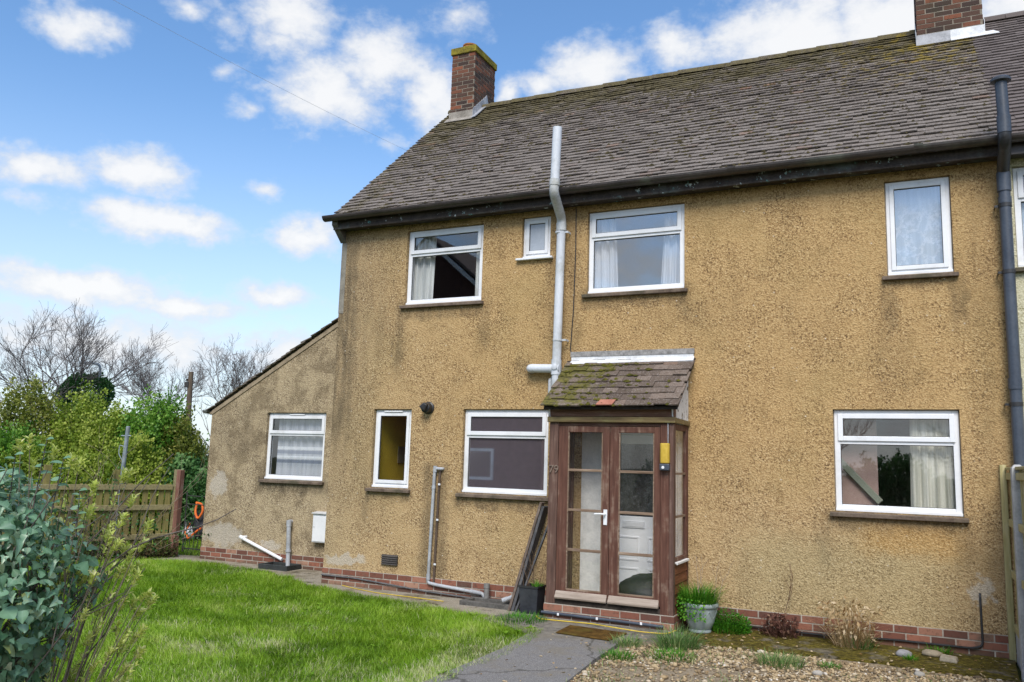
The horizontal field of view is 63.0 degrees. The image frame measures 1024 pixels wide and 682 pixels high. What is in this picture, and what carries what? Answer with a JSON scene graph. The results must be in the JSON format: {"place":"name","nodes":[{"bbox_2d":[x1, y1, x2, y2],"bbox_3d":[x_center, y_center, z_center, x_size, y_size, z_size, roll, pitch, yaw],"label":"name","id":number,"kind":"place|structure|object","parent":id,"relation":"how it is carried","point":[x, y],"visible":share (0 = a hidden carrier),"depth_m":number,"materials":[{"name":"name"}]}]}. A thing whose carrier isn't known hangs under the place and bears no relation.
{"place":"outdoors","nodes":[
{"label":"outdoors","id":0,"kind":"place"},
{"bbox_2d":[0,533,200,562],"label":"rough grass","id":1,"kind":"structure","parent":0,"point":[183,552],"depth_m":15.25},
{"bbox_2d":[55,432,139,535],"bbox_3d":[-7.314,2.325,13.741,1.867,1.869,0.946,2,-8,-2],"label":"bramble","id":2,"kind":"object","parent":1,"relation":"on","point":[103,468],"visible":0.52,"depth_m":13.79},
{"bbox_2d":[181,521,194,539],"bbox_3d":[-6.412,3.783,16.681,0.420,0.372,0.417,-2,-9,25],"label":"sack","id":3,"kind":"object","parent":1,"relation":"on","point":[189,533],"visible":0.27,"depth_m":16.51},
{"bbox_2d":[1,555,543,681],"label":"grass","id":4,"kind":"structure","parent":0,"point":[197,581],"depth_m":8.31,"materials":[{"name":"plant"}]},
{"bbox_2d":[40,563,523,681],"bbox_3d":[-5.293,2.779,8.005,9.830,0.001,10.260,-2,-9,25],"label":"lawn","id":5,"kind":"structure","parent":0,"point":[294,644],"depth_m":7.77,"materials":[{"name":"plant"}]},
{"bbox_2d":[7,433,159,681],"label":"budding shrub","id":6,"kind":"object","parent":5,"relation":"on","point":[89,510],"visible":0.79,"depth_m":3.82,"materials":[{"name":"green plant"}]},
{"bbox_2d":[150,555,517,615],"bbox_3d":[-2.846,3.467,12.131,7.650,0.060,1.381,-4,-10,36],"label":"concrete strip","id":7,"kind":"object","parent":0,"point":[312,576],"visible":0.23,"depth_m":11.02,"materials":[{"name":"concrete"}]},
{"bbox_2d":[258,561,300,570],"bbox_3d":[-3.609,3.515,12.978,0.560,0.110,0.350,-2,-9,25],"label":"drain tray","id":8,"kind":"object","parent":7,"relation":"on","point":[278,566],"visible":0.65,"depth_m":12.87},
{"bbox_2d":[285,520,292,565],"bbox_3d":[-3.515,3.189,13.152,0.121,0.736,0.112,-2,-9,25],"label":"riser pipe","id":9,"kind":"object","parent":8,"relation":"in","point":[288,536],"visible":0.91,"depth_m":13.13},
{"bbox_2d":[342,585,443,601],"bbox_3d":[-1.611,3.277,10.855,1.774,0.018,0.104,-4,-10,34],"label":"cable","id":10,"kind":"object","parent":7,"relation":"on","point":[392,594],"visible":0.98,"depth_m":10.76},
{"bbox_2d":[484,583,489,597],"bbox_3d":[-0.320,3.173,10.466,0.078,0.266,0.078,-2,-9,25],"label":"riser pipe","id":11,"kind":"object","parent":7,"relation":"on","point":[486,589],"visible":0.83,"depth_m":10.44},
{"bbox_2d":[459,596,519,610],"bbox_3d":[-0.197,3.241,10.226,0.830,0.108,0.355,-2,-9,25],"label":"drain surround","id":12,"kind":"object","parent":7,"relation":"on","point":[485,602],"visible":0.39,"depth_m":10.19,"materials":[{"name":"concrete"}]},
{"bbox_2d":[502,595,511,602],"bbox_3d":[0.066,3.098,10.188,0.394,0.209,0.058,-1,-9,18],"label":"drain pipe","id":13,"kind":"object","parent":7,"relation":"on","point":[505,599],"visible":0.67,"depth_m":10.20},
{"bbox_2d":[507,502,544,610],"bbox_3d":[0.175,2.597,10.107,0.493,1.280,0.082,6,-9,-26],"label":"board","id":14,"kind":"object","parent":7,"relation":"on","point":[541,504],"visible":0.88,"depth_m":10.07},
{"bbox_2d":[511,506,547,610],"bbox_3d":[0.215,2.627,10.142,0.532,1.233,0.133,6,-9,-26],"label":"board","id":15,"kind":"object","parent":7,"relation":"on","point":[537,532],"visible":0.72,"depth_m":10.13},
{"bbox_2d":[515,524,547,611],"bbox_3d":[0.248,2.686,9.943,0.423,1.059,0.040,3,-8,-11],"label":"board","id":16,"kind":"object","parent":7,"relation":"on","point":[534,562],"visible":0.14,"depth_m":9.95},
{"bbox_2d":[0,0,1023,454],"label":"sky","id":17,"kind":"structure","parent":0,"point":[148,177],"materials":[{"name":"blue"}]},
{"bbox_2d":[62,455,1021,680],"bbox_3d":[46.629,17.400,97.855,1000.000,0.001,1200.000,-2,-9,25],"label":"ground","id":18,"kind":"structure","parent":0,"point":[1018,669],"depth_m":14.83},
{"bbox_2d":[0,420,26,491],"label":"shrub","id":19,"kind":"object","parent":18,"relation":"on","point":[4,438],"visible":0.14,"depth_m":16.76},
{"bbox_2d":[0,419,57,463],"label":"shrub","id":20,"kind":"object","parent":18,"relation":"on","point":[20,434],"visible":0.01,"depth_m":17.22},
{"bbox_2d":[0,437,68,533],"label":"shrub","id":21,"kind":"object","parent":18,"relation":"on","point":[25,460],"visible":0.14,"depth_m":16.55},
{"bbox_2d":[0,370,74,454],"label":"shrub","id":22,"kind":"object","parent":18,"relation":"on","point":[29,411],"visible":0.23,"depth_m":18.47,"materials":[{"name":"plant"}]},
{"bbox_2d":[36,378,114,468],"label":"shrub","id":23,"kind":"object","parent":18,"relation":"on","point":[76,414],"visible":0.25,"depth_m":18.25,"materials":[{"name":"plant"}]},
{"bbox_2d":[53,372,115,417],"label":"ivy clad trunk","id":24,"kind":"object","parent":18,"relation":"on","point":[107,383],"visible":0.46,"depth_m":44.40,"materials":[{"name":"green plant"}]},
{"bbox_2d":[33,441,138,535],"bbox_3d":[-8.594,2.997,16.768,2.407,1.981,1.996,-2,-9,25],"label":"shrub","id":25,"kind":"object","parent":18,"relation":"on","point":[89,462],"visible":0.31,"depth_m":16.36,"materials":[{"name":"plant"}]},
{"bbox_2d":[0,298,176,407],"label":"bare tree","id":26,"kind":"object","parent":18,"relation":"on","point":[87,353],"visible":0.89,"depth_m":44.85,"materials":[{"name":"brown plant"}]},
{"bbox_2d":[1,465,177,558],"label":"picket fence","id":27,"kind":"object","parent":18,"relation":"on","point":[160,507],"visible":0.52,"depth_m":13.79,"materials":[{"name":"wood"}]},
{"bbox_2d":[0,526,179,564],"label":"leaf litter","id":28,"kind":"object","parent":18,"relation":"on","point":[163,552],"visible":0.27,"depth_m":13.77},
{"bbox_2d":[79,361,100,386],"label":"street lamp","id":29,"kind":"object","parent":18,"relation":"on","point":[80,362],"visible":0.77,"depth_m":44.99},
{"bbox_2d":[46,465,147,555],"bbox_3d":[-6.589,2.787,13.391,1.707,1.596,1.266,1,-8,4],"label":"bramble","id":30,"kind":"object","parent":18,"relation":"on","point":[94,531],"visible":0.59,"depth_m":13.20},
{"bbox_2d":[65,398,139,529],"bbox_3d":[-8.793,2.674,18.009,2.092,2.964,2.090,6,-9,-27],"label":"shrub","id":31,"kind":"object","parent":18,"relation":"on","point":[93,430],"visible":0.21,"depth_m":17.76,"materials":[{"name":"plant"}]},
{"bbox_2d":[0,437,235,681],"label":"ivy bush","id":32,"kind":"object","parent":18,"relation":"on","point":[17,535],"visible":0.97,"depth_m":3.65,"materials":[{"name":"green plant"}]},
{"bbox_2d":[115,426,130,533],"bbox_3d":[-6.820,2.634,14.475,0.148,2.301,0.465,8,-10,-37],"label":"metal post","id":33,"kind":"object","parent":18,"relation":"on","point":[126,441],"visible":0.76,"depth_m":14.47,"materials":[{"name":"metal"}]},
{"bbox_2d":[86,429,172,534],"bbox_3d":[-7.671,2.901,16.867,2.186,2.259,1.966,-2,-9,25],"label":"shrub","id":34,"kind":"object","parent":18,"relation":"on","point":[139,455],"visible":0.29,"depth_m":16.61,"materials":[{"name":"plant"}]},
{"bbox_2d":[79,441,208,547],"bbox_3d":[-6.170,2.551,14.050,2.319,1.978,0.811,1,-8,4],"label":"bramble","id":35,"kind":"object","parent":18,"relation":"on","point":[155,482],"visible":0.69,"depth_m":14.17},
{"bbox_2d":[79,495,211,557],"bbox_3d":[-6.105,3.070,13.716,2.447,1.098,1.284,9,-11,-42],"label":"bramble","id":36,"kind":"object","parent":18,"relation":"on","point":[167,536],"visible":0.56,"depth_m":13.84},
{"bbox_2d":[102,384,189,530],"bbox_3d":[-7.758,2.530,17.893,2.010,3.272,1.996,-2,-9,25],"label":"shrub","id":37,"kind":"object","parent":18,"relation":"on","point":[157,414],"visible":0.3,"depth_m":17.79,"materials":[{"name":"plant"}]},
{"bbox_2d":[113,338,220,408],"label":"bare tree","id":38,"kind":"object","parent":18,"relation":"on","point":[145,379],"visible":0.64,"depth_m":54.70,"materials":[{"name":"brown plant"}]},
{"bbox_2d":[130,451,207,533],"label":"shrub","id":39,"kind":"object","parent":18,"relation":"on","point":[192,467],"visible":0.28,"depth_m":16.91,"materials":[{"name":"plant"}]},
{"bbox_2d":[170,470,184,555],"bbox_3d":[-5.721,3.000,14.272,0.085,1.575,0.100,-2,-9,25],"label":"gate post","id":40,"kind":"object","parent":18,"relation":"on","point":[178,502],"visible":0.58,"depth_m":14.26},
{"bbox_2d":[147,403,208,468],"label":"shrub","id":41,"kind":"object","parent":18,"relation":"on","point":[192,442],"visible":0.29,"depth_m":17.79,"materials":[{"name":"plant"}]},
{"bbox_2d":[184,372,193,422],"bbox_3d":[-15.475,4.359,39.722,0.345,5.807,0.445,-2,-9,25],"label":"telegraph pole","id":42,"kind":"object","parent":18,"relation":"on","point":[189,384],"visible":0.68,"depth_m":39.86,"materials":[{"name":"brown wood"}]},
{"bbox_2d":[185,502,203,540],"bbox_3d":[-6.124,3.609,16.635,0.742,0.821,0.618,-2,-9,25],"label":"garden hose","id":43,"kind":"object","parent":18,"relation":"on","point":[200,517],"visible":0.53,"depth_m":16.44,"materials":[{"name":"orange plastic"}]},
{"bbox_2d":[178,394,217,444],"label":"bare tree","id":44,"kind":"object","parent":18,"relation":"on","point":[202,418],"visible":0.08,"depth_m":44.86,"materials":[{"name":"plant"}]},
{"bbox_2d":[194,333,274,405],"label":"bare tree","id":45,"kind":"object","parent":18,"relation":"on","point":[233,384],"visible":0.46,"depth_m":48.92,"materials":[{"name":"brown plant"}]},
{"bbox_2d":[517,538,546,614],"bbox_3d":[0.293,2.762,9.833,0.460,0.932,0.330,-2,-9,25],"label":"planter","id":46,"kind":"object","parent":18,"relation":"on","point":[531,596],"visible":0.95,"depth_m":9.72,"materials":[{"name":"plastic"}]},
{"bbox_2d":[200,0,1016,663],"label":"house","id":47,"kind":"structure","parent":18,"relation":"on","point":[818,328],"depth_m":10.32,"materials":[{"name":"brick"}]},
{"bbox_2d":[182,492,204,550],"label":"gate","id":48,"kind":"structure","parent":47,"relation":"attached to","point":[187,495],"depth_m":14.30,"materials":[{"name":"metal"}]},
{"bbox_2d":[114,0,406,150],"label":"overhead wire","id":49,"kind":"object","parent":47,"relation":"attached to","point":[231,62],"visible":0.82,"depth_m":11.62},
{"bbox_2d":[239,535,282,560],"bbox_3d":[-4.016,3.310,13.384,0.902,0.348,0.087,-2,-9,25],"label":"waste pipe","id":50,"kind":"object","parent":47,"relation":"attached to","point":[243,538],"visible":1,"depth_m":13.37,"materials":[{"name":"white plastic"}]},
{"bbox_2d":[258,413,325,484],"bbox_3d":[-3.499,1.723,13.468,1.285,1.133,0.160,-2,-9,25],"label":"window","id":51,"kind":"structure","parent":47,"relation":"in","point":[271,432],"depth_m":13.49,"materials":[{"name":"white plastic"}]},
{"bbox_2d":[276,419,322,480],"bbox_3d":[-3.344,1.725,13.545,1.120,1.130,0.047,-2,-9,25],"label":"curtain","id":52,"kind":"object","parent":47,"relation":"hanging from","point":[298,455],"visible":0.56,"depth_m":13.59,"materials":[{"name":"fabric"}]},
{"bbox_2d":[312,511,325,542],"bbox_3d":[-2.906,2.876,12.902,0.400,0.465,0.130,-2,-9,25],"label":"meter box","id":53,"kind":"object","parent":47,"relation":"attached to","point":[319,526],"visible":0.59,"depth_m":12.89,"materials":[{"name":"white plastic"}]},
{"bbox_2d":[365,409,411,492],"bbox_3d":[-1.660,1.506,11.509,0.703,1.132,0.160,-2,-9,25],"label":"window","id":54,"kind":"structure","parent":47,"relation":"in","point":[377,482],"depth_m":11.50,"materials":[{"name":"white plastic"}]},
{"bbox_2d":[381,554,397,565],"bbox_3d":[-1.644,2.943,11.234,0.252,0.136,0.038,-2,-9,25],"label":"airbrick","id":55,"kind":"object","parent":47,"relation":"attached to","point":[386,559],"visible":1,"depth_m":11.22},
{"bbox_2d":[321,574,468,597],"bbox_3d":[-1.567,3.257,11.121,2.410,0.119,0.025,-2,-9,25],"label":"cable","id":56,"kind":"object","parent":47,"relation":"attached to","point":[396,585],"visible":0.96,"depth_m":11.09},
{"bbox_2d":[413,236,436,299],"bbox_3d":[-1.258,-1.007,11.866,0.389,1.080,0.066,-3,-10,31],"label":"curtain","id":57,"kind":"object","parent":47,"relation":"hanging from","point":[424,272],"visible":0.68,"depth_m":11.86,"materials":[{"name":"fabric"}]},
{"bbox_2d":[419,402,433,413],"bbox_3d":[-1.159,0.896,11.250,0.170,0.170,0.160,-2,-9,25],"label":"vent cowl","id":58,"kind":"object","parent":47,"relation":"attached to","point":[427,407],"visible":1,"depth_m":11.21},
{"bbox_2d":[432,470,441,582],"bbox_3d":[-0.987,2.439,10.987,0.068,1.467,0.044,-2,-9,25],"label":"conduit","id":59,"kind":"object","parent":47,"relation":"attached to","point":[436,527],"visible":1,"depth_m":10.98,"materials":[{"name":"white plastic"}]},
{"bbox_2d":[399,224,483,308],"bbox_3d":[-0.942,-1.023,11.570,1.303,1.126,0.160,-2,-9,25],"label":"window","id":60,"kind":"structure","parent":47,"relation":"in","point":[470,300],"depth_m":11.59,"materials":[{"name":"white plastic"}]},
{"bbox_2d":[426,466,483,596],"bbox_3d":[-0.697,2.453,10.826,0.890,1.634,0.071,-2,-9,26],"label":"waste pipe","id":61,"kind":"object","parent":47,"relation":"attached to","point":[470,591],"visible":0.99,"depth_m":10.94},
{"bbox_2d":[475,232,479,295],"bbox_3d":[-0.394,-1.040,11.459,0.220,1.080,0.072,-2,-9,25],"label":"curtain","id":62,"kind":"object","parent":47,"relation":"hanging from","point":[477,275],"visible":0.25,"depth_m":11.50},
{"bbox_2d":[455,409,548,500],"bbox_3d":[-0.099,1.453,10.774,1.315,1.144,0.160,-2,-9,25],"label":"window","id":63,"kind":"structure","parent":47,"relation":"in","point":[506,450],"depth_m":10.80,"materials":[{"name":"white plastic"}]},
{"bbox_2d":[515,216,553,260],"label":"window","id":64,"kind":"structure","parent":47,"relation":"in","point":[537,230],"depth_m":11.04,"materials":[{"name":"white plastic"}]},
{"bbox_2d":[526,126,570,385],"bbox_3d":[0.406,-1.048,10.611,0.578,3.262,0.546,-2,-9,25],"label":"soil pipe","id":65,"kind":"object","parent":47,"relation":"attached to","point":[554,368],"visible":1,"depth_m":10.53,"materials":[{"name":"plastic"}]},
{"bbox_2d":[548,377,551,392],"bbox_3d":[0.488,0.575,10.570,0.052,0.244,0.085,-2,-9,25],"label":"overflow pipe","id":66,"kind":"object","parent":47,"relation":"attached to","point":[549,384],"visible":0.65,"depth_m":10.54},
{"bbox_2d":[570,208,576,351],"bbox_3d":[0.785,-0.789,10.669,0.056,1.872,0.015,-2,-9,23],"label":"cable","id":67,"kind":"object","parent":47,"relation":"attached to","point":[574,281],"visible":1,"depth_m":10.65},
{"bbox_2d":[595,218,617,287],"bbox_3d":[1.183,-1.094,10.723,0.381,1.090,0.069,-2,-9,23],"label":"curtain","id":68,"kind":"object","parent":47,"relation":"hanging from","point":[606,269],"visible":0.6,"depth_m":10.71,"materials":[{"name":"fabric"}]},
{"bbox_2d":[581,203,687,297],"bbox_3d":[1.530,-1.117,10.409,1.338,1.126,0.160,-2,-9,25],"label":"window","id":69,"kind":"structure","parent":47,"relation":"in","point":[594,237],"depth_m":10.42,"materials":[{"name":"white plastic"}]},
{"bbox_2d":[619,430,682,583],"bbox_3d":[1.543,2.039,9.843,0.954,2.000,0.048,-2,-9,25],"label":"front door","id":70,"kind":"structure","parent":47,"relation":"in","point":[636,490],"depth_m":9.87,"materials":[{"name":"white plastic"}]},
{"bbox_2d":[661,212,679,283],"bbox_3d":[2.014,-1.125,10.332,0.380,1.090,0.076,-2,-9,25],"label":"curtain","id":71,"kind":"object","parent":47,"relation":"hanging from","point":[671,261],"visible":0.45,"depth_m":10.34,"materials":[{"name":"fabric"}]},
{"bbox_2d":[729,593,983,648],"bbox_3d":[3.362,2.833,8.864,2.855,0.577,0.064,-2,-9,25],"label":"cable","id":72,"kind":"object","parent":47,"relation":"attached to","point":[947,645],"visible":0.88,"depth_m":8.38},
{"bbox_2d":[830,410,968,522],"bbox_3d":[4.051,1.297,8.825,1.315,1.147,0.160,-2,-9,25],"label":"window","id":73,"kind":"structure","parent":47,"relation":"in","point":[954,440],"depth_m":8.81,"materials":[{"name":"white plastic"}]},
{"bbox_2d":[894,186,942,265],"bbox_3d":[4.452,-1.224,9.176,0.780,1.120,0.041,-2,-9,25],"label":"lace curtain","id":74,"kind":"object","parent":47,"relation":"hanging from","point":[918,227],"visible":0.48,"depth_m":9.18,"materials":[{"name":"fabric"}]},
{"bbox_2d":[882,176,958,280],"bbox_3d":[4.400,-1.219,9.060,0.737,1.123,0.160,-2,-9,25],"label":"window","id":75,"kind":"structure","parent":47,"relation":"in","point":[917,271],"depth_m":9.03,"materials":[{"name":"white plastic"}]},
{"bbox_2d":[909,419,958,516],"bbox_3d":[4.476,1.268,8.790,0.540,1.160,0.057,-2,-9,25],"label":"curtain","id":76,"kind":"object","parent":47,"relation":"hanging from","point":[932,475],"visible":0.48,"depth_m":8.81,"materials":[{"name":"fabric"}]},
{"bbox_2d":[990,74,1023,465],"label":"soil pipe","id":77,"kind":"object","parent":47,"relation":"attached to","point":[1004,206],"visible":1,"depth_m":8.41,"materials":[{"name":"plastic"}]},
{"bbox_2d":[540,348,695,631],"bbox_3d":[1.210,1.636,9.603,1.613,3.200,0.900,-2,-9,25],"label":"porch","id":78,"kind":"object","parent":18,"relation":"on","point":[637,391],"visible":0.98,"depth_m":9.45,"materials":[{"name":"wood"}]},
{"bbox_2d":[554,426,609,603],"bbox_3d":[0.796,1.941,9.475,0.622,1.940,0.105,-2,-9,25],"label":"door","id":79,"kind":"structure","parent":78,"relation":"in","point":[562,592],"depth_m":9.48,"materials":[{"name":"brown wood"}]},
{"bbox_2d":[541,610,663,627],"bbox_3d":[0.969,3.053,9.171,1.410,0.048,0.040,-2,-9,25],"label":"conduit","id":80,"kind":"object","parent":78,"relation":"attached to","point":[602,619],"visible":0.98,"depth_m":9.15,"materials":[{"name":"black plastic"}]},
{"bbox_2d":[607,427,660,608],"bbox_3d":[1.348,1.922,9.224,0.580,1.940,0.090,-2,-9,25],"label":"door","id":81,"kind":"structure","parent":78,"relation":"in","point":[614,597],"depth_m":9.23,"materials":[{"name":"brown wood"}]},
{"bbox_2d":[619,573,659,607],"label":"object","id":82,"kind":"object","parent":78,"relation":"on","point":[639,584],"visible":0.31,"depth_m":9.28,"materials":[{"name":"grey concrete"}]},
{"bbox_2d":[659,423,669,470],"bbox_3d":[1.673,1.155,9.146,0.106,0.517,0.078,-2,-9,25],"label":"bulkhead lamp","id":83,"kind":"object","parent":78,"relation":"attached to","point":[665,453],"visible":1,"depth_m":9.10,"materials":[{"name":"plastic"}]},
{"bbox_2d":[675,424,688,564],"bbox_3d":[1.890,1.707,9.385,0.076,1.524,0.538,-2,-9,25],"label":"side window","id":84,"kind":"structure","parent":78,"relation":"in","point":[683,558],"depth_m":9.54,"materials":[{"name":"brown glass"}]},
{"bbox_2d":[683,627,1019,681],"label":"moss strip","id":85,"kind":"object","parent":18,"relation":"on","point":[994,669],"visible":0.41,"depth_m":8.14,"materials":[{"name":"plant"}]},
{"bbox_2d":[675,555,738,633],"bbox_3d":[2.022,2.729,9.064,0.898,0.810,0.920,-2,-9,25],"label":"flower pot","id":86,"kind":"object","parent":85,"relation":"on","point":[697,609],"visible":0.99,"depth_m":8.92,"materials":[{"name":"grey plastic"}]},
{"bbox_2d":[710,607,755,634],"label":"fern","id":87,"kind":"object","parent":85,"relation":"on","point":[735,625],"visible":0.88,"depth_m":8.98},
{"bbox_2d":[749,564,806,638],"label":"dead plant","id":88,"kind":"object","parent":85,"relation":"on","point":[779,628],"visible":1,"depth_m":8.88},
{"bbox_2d":[794,595,888,649],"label":"dried grass","id":89,"kind":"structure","parent":85,"relation":"on","point":[846,635],"depth_m":8.46,"materials":[{"name":"plant"}]},
{"bbox_2d":[895,649,911,656],"bbox_3d":[3.790,3.024,8.085,0.151,0.080,0.104,-2,-9,25],"label":"stone","id":90,"kind":"object","parent":85,"relation":"on","point":[900,652],"visible":0.89,"depth_m":8.06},
{"bbox_2d":[902,653,918,660],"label":"grass tuft","id":91,"kind":"object","parent":85,"relation":"on","point":[909,658],"visible":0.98,"depth_m":7.95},
{"bbox_2d":[922,649,942,656],"bbox_3d":[4.095,3.044,8.139,0.190,0.070,0.143,-2,-9,25],"label":"stone","id":92,"kind":"object","parent":85,"relation":"on","point":[930,653],"visible":0.93,"depth_m":8.10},
{"bbox_2d":[922,643,953,654],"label":"grass tuft","id":93,"kind":"object","parent":85,"relation":"on","point":[946,653],"visible":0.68,"depth_m":8.29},
{"bbox_2d":[939,654,958,663],"bbox_3d":[4.148,3.014,7.930,0.152,0.051,0.128,-4,-10,36],"label":"stone","id":94,"kind":"object","parent":85,"relation":"on","point":[948,658],"visible":1,"depth_m":7.89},
{"bbox_2d":[971,10,1023,410],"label":"neighbouring house","id":95,"kind":"structure","parent":18,"relation":"on","point":[1001,52],"depth_m":9.58,"materials":[{"name":"tile"}]},
{"bbox_2d":[1012,167,1023,272],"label":"window","id":96,"kind":"structure","parent":95,"relation":"in","point":[1017,172],"depth_m":8.69,"materials":[{"name":"white plastic"}]},
{"bbox_2d":[1021,176,1023,240],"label":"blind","id":97,"kind":"object","parent":95,"relation":"attached to","point":[1022,205],"visible":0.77,"depth_m":8.74,"materials":[{"name":"fabric"}]},
{"bbox_2d":[999,465,1023,681],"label":"fence","id":98,"kind":"object","parent":18,"relation":"on","point":[1015,475],"visible":0.95,"depth_m":7.81,"materials":[{"name":"brown wood"}]},
{"bbox_2d":[424,612,682,681],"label":"path","id":99,"kind":"structure","parent":0,"point":[549,644],"depth_m":7.57,"materials":[{"name":"concrete"}]},
{"bbox_2d":[492,610,548,624],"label":"grass tuft","id":100,"kind":"object","parent":99,"relation":"on","point":[522,616],"visible":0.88,"depth_m":9.29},
{"bbox_2d":[556,625,626,640],"bbox_3d":[0.798,3.013,8.633,0.662,0.018,0.433,-3,-10,30],"label":"doormat","id":101,"kind":"object","parent":99,"relation":"on","point":[588,632],"visible":0.94,"depth_m":8.59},
{"bbox_2d":[536,615,670,633],"bbox_3d":[0.958,3.064,9.008,1.590,0.037,0.218,-2,-9,23],"label":"cable","id":102,"kind":"object","parent":99,"relation":"on","point":[599,625],"visible":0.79,"depth_m":8.98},
{"bbox_2d":[480,622,1017,681],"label":"fallen leaves","id":103,"kind":"object","parent":99,"relation":"on","point":[772,666],"visible":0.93,"depth_m":7.69,"materials":[{"name":"plant"}]},
{"bbox_2d":[570,642,1022,681],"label":"gravel bed","id":104,"kind":"object","parent":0,"point":[691,671],"depth_m":7.31,"materials":[{"name":"gravel"}]},
{"bbox_2d":[598,646,639,661],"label":"grass tuft","id":105,"kind":"object","parent":104,"relation":"on","point":[618,653],"visible":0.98,"depth_m":7.69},
{"bbox_2d":[606,631,645,647],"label":"grass tuft","id":106,"kind":"object","parent":104,"relation":"on","point":[627,641],"visible":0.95,"depth_m":8.22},
{"bbox_2d":[641,646,696,662],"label":"grass tuft","id":107,"kind":"object","parent":104,"relation":"on","point":[670,654],"visible":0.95,"depth_m":7.80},
{"bbox_2d":[644,621,711,650],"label":"grass tuft","id":108,"kind":"object","parent":104,"relation":"on","point":[679,638],"visible":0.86,"depth_m":8.17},
{"bbox_2d":[566,635,957,681],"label":"weeds","id":109,"kind":"object","parent":104,"relation":"on","point":[719,654],"visible":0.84,"depth_m":7.39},
{"bbox_2d":[748,646,811,670],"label":"grass tuft","id":110,"kind":"object","parent":104,"relation":"on","point":[775,658],"visible":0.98,"depth_m":7.59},
{"bbox_2d":[812,670,822,676],"bbox_3d":[2.663,2.895,7.280,0.070,0.054,0.086,9,-11,-42],"label":"stone","id":111,"kind":"object","parent":104,"relation":"on","point":[818,672],"visible":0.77,"depth_m":7.26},
{"bbox_2d":[817,661,843,669],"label":"grass tuft","id":112,"kind":"object","parent":104,"relation":"on","point":[829,665],"visible":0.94,"depth_m":7.59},
{"bbox_2d":[913,671,925,676],"bbox_3d":[3.586,2.934,7.357,0.097,0.055,0.078,-2,-9,25],"label":"stone","id":113,"kind":"object","parent":104,"relation":"on","point":[919,673],"visible":1,"depth_m":7.33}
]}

